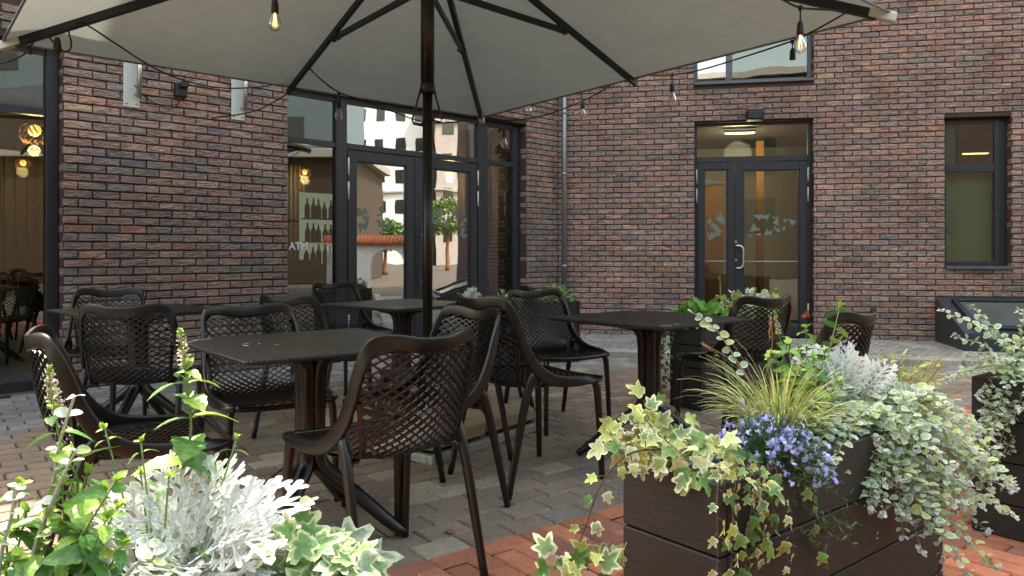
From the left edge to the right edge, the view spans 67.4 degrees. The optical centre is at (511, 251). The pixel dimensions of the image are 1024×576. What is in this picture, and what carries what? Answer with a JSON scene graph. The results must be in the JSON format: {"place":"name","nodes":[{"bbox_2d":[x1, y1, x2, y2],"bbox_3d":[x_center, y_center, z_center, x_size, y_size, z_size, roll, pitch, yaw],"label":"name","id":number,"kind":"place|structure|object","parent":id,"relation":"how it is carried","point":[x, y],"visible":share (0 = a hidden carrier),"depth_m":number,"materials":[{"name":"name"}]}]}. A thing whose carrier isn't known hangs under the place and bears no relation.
{"place":"outdoors","nodes":[
{"label":"outdoors","id":0,"kind":"place"},
{"bbox_2d":[0,335,1013,575],"bbox_3d":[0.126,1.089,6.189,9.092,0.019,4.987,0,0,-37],"label":"paving","id":1,"kind":"structure","parent":0,"point":[550,476],"depth_m":3.88,"materials":[{"name":"grey stone"}]},
{"bbox_2d":[59,287,148,414],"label":"garden chair","id":2,"kind":"object","parent":1,"relation":"on","point":[72,352],"visible":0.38,"depth_m":5.18,"materials":[{"name":"brown plastic"}]},
{"bbox_2d":[47,303,205,414],"bbox_3d":[-2.240,0.713,4.600,0.782,0.737,0.782,0,0,44],"label":"square table","id":3,"kind":"object","parent":1,"relation":"on","point":[159,402],"visible":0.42,"depth_m":4.57,"materials":[{"name":"brown plastic"}]},
{"bbox_2d":[24,325,232,554],"bbox_3d":[-1.288,0.666,2.589,0.603,0.841,0.502,0,0,-32],"label":"garden chair","id":4,"kind":"object","parent":1,"relation":"on","point":[47,340],"visible":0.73,"depth_m":2.40,"materials":[{"name":"brown plastic"}]},
{"bbox_2d":[72,303,201,478],"bbox_3d":[-1.887,0.666,3.909,0.503,0.841,0.603,0,0,-9],"label":"garden chair","id":5,"kind":"object","parent":1,"relation":"on","point":[112,376],"visible":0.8,"depth_m":3.69,"materials":[{"name":"brown plastic"}]},
{"bbox_2d":[2,384,374,428],"bbox_3d":[-2.174,1.086,5.482,4.486,0.006,0.060,0,0,-37],"label":"drain grate","id":6,"kind":"object","parent":1,"relation":"on","point":[21,425],"visible":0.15,"depth_m":4.88,"materials":[{"name":"metal"}]},
{"bbox_2d":[195,302,338,501],"bbox_3d":[-1.107,0.666,3.428,0.502,0.841,0.603,0,0,-36],"label":"garden chair","id":7,"kind":"object","parent":1,"relation":"on","point":[231,404],"visible":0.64,"depth_m":3.51,"materials":[{"name":"brown plastic"}]},
{"bbox_2d":[178,328,407,537],"bbox_3d":[-0.775,0.713,2.950,0.782,0.737,0.782,0,0,-38],"label":"square table","id":8,"kind":"object","parent":1,"relation":"on","point":[309,356],"visible":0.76,"depth_m":2.90,"materials":[{"name":"black plastic"}]},
{"bbox_2d":[251,294,372,437],"bbox_3d":[-1.189,0.666,4.600,0.502,0.841,0.603,0,0,24],"label":"garden chair","id":9,"kind":"object","parent":1,"relation":"on","point":[315,304],"visible":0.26,"depth_m":4.34,"materials":[{"name":"brown plastic"}]},
{"bbox_2d":[312,281,394,395],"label":"garden chair","id":10,"kind":"object","parent":1,"relation":"on","point":[373,326],"visible":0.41,"depth_m":6.30,"materials":[{"name":"brown plastic"}]},
{"bbox_2d":[321,299,455,403],"bbox_3d":[-0.735,0.713,5.150,0.782,0.737,0.782,0,0,40],"label":"square table","id":11,"kind":"object","parent":1,"relation":"on","point":[402,312],"visible":0.37,"depth_m":5.10,"materials":[{"name":"brown plastic"}]},
{"bbox_2d":[341,305,510,537],"bbox_3d":[-0.359,0.666,3.274,0.603,0.841,0.502,0,0,-41],"label":"garden chair","id":12,"kind":"object","parent":1,"relation":"on","point":[477,395],"visible":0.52,"depth_m":3.27,"materials":[{"name":"brown plastic"}]},
{"bbox_2d":[377,303,512,474],"bbox_3d":[-0.345,0.666,4.005,0.502,0.841,0.603,0,0,-45],"label":"garden chair","id":13,"kind":"object","parent":1,"relation":"on","point":[500,399],"visible":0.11,"depth_m":3.99,"materials":[{"name":"brown plastic"}]},
{"bbox_2d":[445,529,455,533],"bbox_3d":[-0.237,1.076,2.957,0.046,0.011,0.036,0,0,0],"label":"dry leaf","id":14,"kind":"object","parent":1,"relation":"on","point":[452,531],"visible":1,"depth_m":2.96,"materials":[{"name":"brown plant"}]},
{"bbox_2d":[411,419,543,465],"bbox_3d":[-0.520,0.925,4.620,1.040,0.320,1.040,0,0,36],"label":"ballast tray","id":15,"kind":"object","parent":1,"relation":"on","point":[479,442],"visible":0.12,"depth_m":4.21,"materials":[{"name":"metal"}]},
{"bbox_2d":[326,404,393,426],"bbox_3d":[-0.862,0.994,4.565,0.456,0.075,0.456,0,0,36],"label":"stone slab","id":16,"kind":"object","parent":15,"relation":"in","point":[366,417],"depth_m":4.46,"materials":[{"name":"stone"}]},
{"bbox_2d":[427,419,484,450],"bbox_3d":[-0.465,0.994,4.278,0.456,0.075,0.456,0,0,36],"label":"stone slab","id":17,"kind":"object","parent":15,"relation":"in","point":[474,428],"depth_m":4.26,"materials":[{"name":"stone"}]},
{"bbox_2d":[0,0,897,363],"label":"parasol","id":18,"kind":"object","parent":17,"relation":"on","point":[478,58],"visible":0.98,"depth_m":5.34,"materials":[{"name":"fabric"}]},
{"bbox_2d":[0,0,846,147],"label":"string lights","id":19,"kind":"object","parent":18,"relation":"hanging from","point":[57,46],"visible":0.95,"depth_m":5.09,"materials":[{"name":"black plastic"}]},
{"bbox_2d":[465,401,533,432],"bbox_3d":[-0.178,0.994,4.675,0.455,0.075,0.455,0,0,36],"label":"stone slab","id":20,"kind":"object","parent":15,"relation":"in","point":[512,412],"depth_m":4.56,"materials":[{"name":"stone"}]},
{"bbox_2d":[452,285,534,409],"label":"garden chair","id":21,"kind":"object","parent":1,"relation":"on","point":[524,288],"visible":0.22,"depth_m":5.37,"materials":[{"name":"brown plastic"}]},
{"bbox_2d":[6,365,994,570],"bbox_3d":[0.343,1.082,5.255,8.272,0.004,6.490,0,0,0],"label":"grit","id":22,"kind":"object","parent":1,"relation":"on","point":[489,477],"visible":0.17,"depth_m":3.93,"materials":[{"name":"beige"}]},
{"bbox_2d":[0,0,1023,398],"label":"brick building","id":23,"kind":"structure","parent":1,"relation":"on","point":[870,134],"depth_m":9.28,"materials":[{"name":"brick"}]},
{"bbox_2d":[0,40,58,393],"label":"window","id":24,"kind":"structure","parent":23,"relation":"in","point":[29,84],"depth_m":5.97,"materials":[{"name":"metal"}]},
{"bbox_2d":[123,62,142,107],"bbox_3d":[-3.119,-1.480,6.337,0.087,0.567,0.138,0,0,45],"label":"wall bracket","id":25,"kind":"object","parent":23,"relation":"attached to","point":[132,77],"depth_m":6.34,"materials":[{"name":"metal"}]},
{"bbox_2d":[174,81,188,97],"bbox_3d":[-2.841,-1.399,6.602,0.107,0.135,0.100,0,0,45],"label":"junction box","id":26,"kind":"object","parent":23,"relation":"attached to","point":[181,86],"visible":0.93,"depth_m":6.58,"materials":[{"name":"black plastic"}]},
{"bbox_2d":[134,85,182,108],"bbox_3d":[-2.978,-1.296,6.459,0.398,0.164,0.049,0,0,-45],"label":"wall cable","id":27,"kind":"object","parent":26,"relation":"attached to","point":[160,105],"depth_m":6.52,"materials":[{"name":"black plastic"}]},
{"bbox_2d":[231,79,247,120],"bbox_3d":[-2.469,-1.485,6.987,0.138,0.565,0.087,0,0,-45],"label":"wall bracket","id":28,"kind":"object","parent":23,"relation":"attached to","point":[239,99],"depth_m":6.99,"materials":[{"name":"metal"}]},
{"bbox_2d":[347,150,413,335],"bbox_3d":[-1.418,0.006,8.307,0.089,2.133,0.877,0,0,45],"label":"door","id":29,"kind":"structure","parent":23,"relation":"in","point":[353,157],"depth_m":8.30,"materials":[{"name":"metal"}]},
{"bbox_2d":[414,157,478,336],"bbox_3d":[-0.747,0.006,8.945,0.135,2.133,0.959,0,0,45],"label":"door","id":30,"kind":"structure","parent":23,"relation":"in","point":[469,169],"depth_m":8.92,"materials":[{"name":"metal"}]},
{"bbox_2d":[444,135,456,175],"bbox_3d":[-0.874,-1.369,10.912,0.190,0.572,0.190,0,0,0],"label":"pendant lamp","id":31,"kind":"object","parent":23,"relation":"hanging from","point":[450,154],"visible":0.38,"depth_m":10.91,"materials":[{"name":"white"}]},
{"bbox_2d":[465,130,473,290],"bbox_3d":[-0.449,-0.270,10.317,0.040,2.690,0.453,0,0,45],"label":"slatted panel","id":32,"kind":"object","parent":23,"relation":"on","point":[469,143],"visible":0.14,"depth_m":10.16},
{"bbox_2d":[561,97,566,294],"bbox_3d":[0.683,-1.425,10.020,0.078,4.780,0.078,0,0,0],"label":"downpipe","id":33,"kind":"object","parent":23,"relation":"attached to","point":[564,192],"visible":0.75,"depth_m":9.99,"materials":[{"name":"metal"}]},
{"bbox_2d":[705,186,722,303],"bbox_3d":[2.915,0.035,11.963,0.709,2.100,0.100,0,0,11],"label":"orange panel","id":34,"kind":"object","parent":23,"relation":"attached to","point":[713,249],"visible":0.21,"depth_m":11.87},
{"bbox_2d":[696,163,734,304],"bbox_3d":[2.610,-0.035,9.876,0.483,2.215,0.089,0,0,11],"label":"door","id":35,"kind":"structure","parent":23,"relation":"in","point":[729,168],"depth_m":9.87,"materials":[{"name":"metal"}]},
{"bbox_2d":[724,130,755,133],"bbox_3d":[3.128,-1.644,10.544,0.420,0.042,0.120,0,0,11],"label":"strip light","id":36,"kind":"object","parent":23,"relation":"attached to","point":[739,131],"visible":1,"depth_m":10.51,"materials":[{"name":"beige plastic"}]},
{"bbox_2d":[694,35,813,85],"bbox_3d":[3.044,-2.888,9.730,1.442,1.534,0.230,0,0,11],"label":"window","id":37,"kind":"structure","parent":23,"relation":"in","point":[728,80],"depth_m":9.67,"materials":[{"name":"metal"}]},
{"bbox_2d":[745,107,763,121],"bbox_3d":[3.020,-1.710,9.556,0.210,0.150,0.180,0,0,11],"label":"wall lamp","id":38,"kind":"object","parent":23,"relation":"attached to","point":[754,114],"visible":1,"depth_m":9.48,"materials":[{"name":"black plastic"}]},
{"bbox_2d":[756,141,763,292],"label":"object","id":39,"kind":"structure","parent":23,"relation":"on","point":[760,222],"depth_m":11.16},
{"bbox_2d":[735,161,808,336],"bbox_3d":[3.273,-0.035,9.708,0.915,2.215,0.158,0,0,11],"label":"door","id":40,"kind":"structure","parent":23,"relation":"in","point":[802,168],"depth_m":9.70,"materials":[{"name":"metal"}]},
{"bbox_2d":[946,172,990,260],"bbox_3d":[5.569,-0.410,9.480,0.619,1.130,0.010,0,0,11],"label":"roller blind","id":41,"kind":"object","parent":23,"relation":"attached to","point":[968,216],"visible":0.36,"depth_m":9.46,"materials":[{"name":"green fabric"}]},
{"bbox_2d":[944,118,1012,268],"bbox_3d":[5.562,-0.700,9.219,0.718,1.810,0.245,0,0,11],"label":"window","id":42,"kind":"structure","parent":23,"relation":"in","point":[970,145],"depth_m":9.27,"materials":[{"name":"metal"}]},
{"bbox_2d":[464,300,579,362],"bbox_3d":[0.099,0.783,7.599,1.118,0.596,0.272,0,0,-12],"label":"flower box","id":43,"kind":"object","parent":1,"relation":"on","point":[574,307],"visible":0.25,"depth_m":7.52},
{"bbox_2d":[462,286,480,297],"bbox_3d":[-0.387,0.439,7.503,0.270,0.206,0.260,0,0,-29],"label":"silver bush","id":44,"kind":"object","parent":43,"relation":"on","point":[468,293],"visible":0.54,"depth_m":7.49,"materials":[{"name":"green plant"}]},
{"bbox_2d":[498,283,583,304],"bbox_3d":[0.267,0.432,7.644,0.894,0.231,0.347,0,0,-12],"label":"leafy bush","id":45,"kind":"object","parent":43,"relation":"on","point":[567,296],"visible":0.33,"depth_m":7.62,"materials":[{"name":"green plant"}]},
{"bbox_2d":[447,293,604,500],"bbox_3d":[0.056,0.640,3.707,0.639,0.892,0.533,0,0,-36],"label":"garden chair","id":46,"kind":"object","parent":1,"relation":"on","point":[530,374],"visible":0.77,"depth_m":3.47,"materials":[{"name":"brown plastic"}]},
{"bbox_2d":[504,288,610,435],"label":"garden chair","id":47,"kind":"object","parent":1,"relation":"on","point":[570,353],"visible":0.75,"depth_m":5.05,"materials":[{"name":"brown plastic"}]},
{"bbox_2d":[547,310,752,455],"bbox_3d":[0.722,0.713,4.040,0.782,0.737,0.782,0,0,-41],"label":"square table","id":48,"kind":"object","parent":1,"relation":"on","point":[649,328],"visible":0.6,"depth_m":4.00,"materials":[{"name":"brown plastic"}]},
{"bbox_2d":[670,315,790,410],"bbox_3d":[1.631,0.783,5.670,1.118,0.596,0.272,0,0,-39],"label":"flower box","id":49,"kind":"object","parent":1,"relation":"on","point":[689,340],"visible":0.51,"depth_m":5.32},
{"bbox_2d":[661,329,678,394],"bbox_3d":[1.053,0.759,5.383,0.180,0.601,0.296,0,0,-39],"label":"trailing ivy","id":50,"kind":"object","parent":49,"relation":"hanging from","point":[663,378],"visible":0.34,"depth_m":5.34,"materials":[{"name":"green plant"}]},
{"bbox_2d":[671,296,729,329],"bbox_3d":[1.317,0.437,5.412,0.594,0.246,0.410,0,0,-26],"label":"leafy herb","id":51,"kind":"object","parent":49,"relation":"in","point":[695,305],"visible":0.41,"depth_m":5.32,"materials":[{"name":"green plant"}]},
{"bbox_2d":[675,295,791,430],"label":"garden chair","id":52,"kind":"object","parent":1,"relation":"on","point":[751,355],"visible":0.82,"depth_m":4.35,"materials":[{"name":"brown plastic"}]},
{"bbox_2d":[588,349,1005,366],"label":"kerb","id":53,"kind":"structure","parent":1,"relation":"on","point":[633,354],"depth_m":7.42,"materials":[{"name":"concrete"}]},
{"bbox_2d":[720,308,876,433],"bbox_3d":[1.314,0.666,3.474,0.502,0.841,0.603,0,0,-42],"label":"garden chair","id":54,"kind":"object","parent":1,"relation":"on","point":[866,322],"visible":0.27,"depth_m":3.24,"materials":[{"name":"brown plastic"}]},
{"bbox_2d":[387,405,1023,575],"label":"red paving","id":55,"kind":"structure","parent":0,"point":[521,556],"depth_m":2.77,"materials":[{"name":"red brick"}]},
{"bbox_2d":[281,327,488,575],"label":"garden chair","id":56,"kind":"object","parent":55,"relation":"on","point":[396,435],"visible":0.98,"depth_m":2.39,"materials":[{"name":"brown plastic"}]},
{"bbox_2d":[623,412,942,575],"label":"flower box","id":57,"kind":"object","parent":55,"relation":"on","point":[668,530],"visible":0.41,"depth_m":1.79,"materials":[{"name":"brown wood"}]},
{"bbox_2d":[530,380,828,575],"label":"variegated ivy","id":58,"kind":"object","parent":57,"relation":"in","point":[692,452],"visible":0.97,"depth_m":1.66,"materials":[{"name":"green plant"}]},
{"bbox_2d":[674,316,871,443],"bbox_3d":[0.690,0.339,1.979,0.522,0.354,0.412,0,0,0],"label":"golden sedge","id":59,"kind":"object","parent":57,"relation":"in","point":[780,406],"visible":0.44,"depth_m":1.96,"materials":[{"name":"green plant"}]},
{"bbox_2d":[706,398,864,554],"bbox_3d":[0.627,0.534,1.838,0.400,0.351,0.285,0,0,0],"label":"blue lobelia","id":60,"kind":"object","parent":57,"relation":"in","point":[770,440],"visible":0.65,"depth_m":1.78,"materials":[{"name":"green plant"}]},
{"bbox_2d":[760,300,851,446],"bbox_3d":[0.849,0.359,2.128,0.445,0.430,0.208,0,0,-39],"label":"flowering mint","id":61,"kind":"object","parent":57,"relation":"in","point":[783,368],"visible":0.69,"depth_m":2.07,"materials":[{"name":"green plant"}]},
{"bbox_2d":[792,341,898,404],"bbox_3d":[0.973,0.381,2.237,0.304,0.249,0.202,0,0,0],"label":"dusty miller","id":62,"kind":"object","parent":57,"relation":"in","point":[853,377],"visible":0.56,"depth_m":2.20,"materials":[{"name":"white plant"}]},
{"bbox_2d":[688,309,1019,575],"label":"silver trailing plant","id":63,"kind":"object","parent":57,"relation":"in","point":[904,420],"visible":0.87,"depth_m":2.06,"materials":[{"name":"green plant"}]},
{"bbox_2d":[871,348,948,416],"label":"wispy sprigs","id":64,"kind":"object","parent":57,"relation":"in","point":[902,372],"visible":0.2,"depth_m":2.28,"materials":[{"name":"green plant"}]},
{"bbox_2d":[960,433,1000,468],"bbox_3d":[1.328,0.576,2.415,0.368,0.235,0.111,0,0,-5],"label":"trailing ivy","id":65,"kind":"object","parent":57,"relation":"in","point":[986,446],"visible":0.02,"depth_m":2.42,"materials":[{"name":"green plant"}]},
{"bbox_2d":[972,371,1023,541],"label":"flower box","id":66,"kind":"object","parent":55,"relation":"on","point":[1005,525],"visible":0.51,"depth_m":2.91,"materials":[{"name":"black wood"}]},
{"bbox_2d":[929,304,1023,457],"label":"silver trailing plant","id":67,"kind":"object","parent":66,"relation":"in","point":[1011,368],"visible":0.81,"depth_m":2.90,"materials":[{"name":"green plant"}]},
{"bbox_3d":[-0.599,0.783,0.925,1.118,0.596,0.272,0,0,-3],"label":"flower box","id":68,"kind":"object","parent":55,"relation":"on","visible":0},
{"bbox_2d":[0,365,134,575],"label":"flowering mint","id":69,"kind":"object","parent":68,"relation":"in","point":[74,549],"visible":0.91,"depth_m":0.95,"materials":[{"name":"green plant"}]},
{"bbox_2d":[0,394,173,575],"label":"grey leaved shoots","id":70,"kind":"object","parent":68,"relation":"in","point":[154,551],"visible":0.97,"depth_m":0.94,"materials":[{"name":"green plant"}]},
{"bbox_2d":[95,328,248,575],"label":"flowering mint","id":71,"kind":"object","parent":68,"relation":"in","point":[190,453],"visible":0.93,"depth_m":1.03,"materials":[{"name":"green plant"}]},
{"bbox_2d":[84,449,318,575],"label":"dusty miller","id":72,"kind":"object","parent":68,"relation":"in","point":[252,517],"visible":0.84,"depth_m":1.02,"materials":[{"name":"white plant"}]},
{"bbox_2d":[242,496,403,575],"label":"variegated ivy","id":73,"kind":"object","parent":68,"relation":"in","point":[313,549],"visible":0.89,"depth_m":1.00,"materials":[{"name":"green plant"}]},
{"bbox_2d":[714,287,787,317],"bbox_3d":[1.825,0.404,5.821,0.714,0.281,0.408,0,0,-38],"label":"variegated bush","id":74,"kind":"object","parent":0,"point":[748,292],"visible":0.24,"depth_m":5.78,"materials":[{"name":"green plant"}]},
{"bbox_2d":[802,310,809,318],"bbox_3d":[2.236,0.477,5.843,0.064,0.064,0.050,0,0,0],"label":"red bloom","id":75,"kind":"object","parent":74,"relation":"attached to","point":[806,314],"visible":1,"depth_m":5.85,"materials":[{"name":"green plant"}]},
{"bbox_2d":[580,334,1018,357],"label":"walkway","id":76,"kind":"structure","parent":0,"point":[915,348],"depth_m":8.78,"materials":[{"name":"grey stone"}]},
{"bbox_2d":[935,297,1023,352],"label":"basement skylight","id":77,"kind":"object","parent":76,"relation":"on","point":[1001,311],"visible":0.7,"depth_m":8.70,"materials":[{"name":"grey metal"}]}
]}

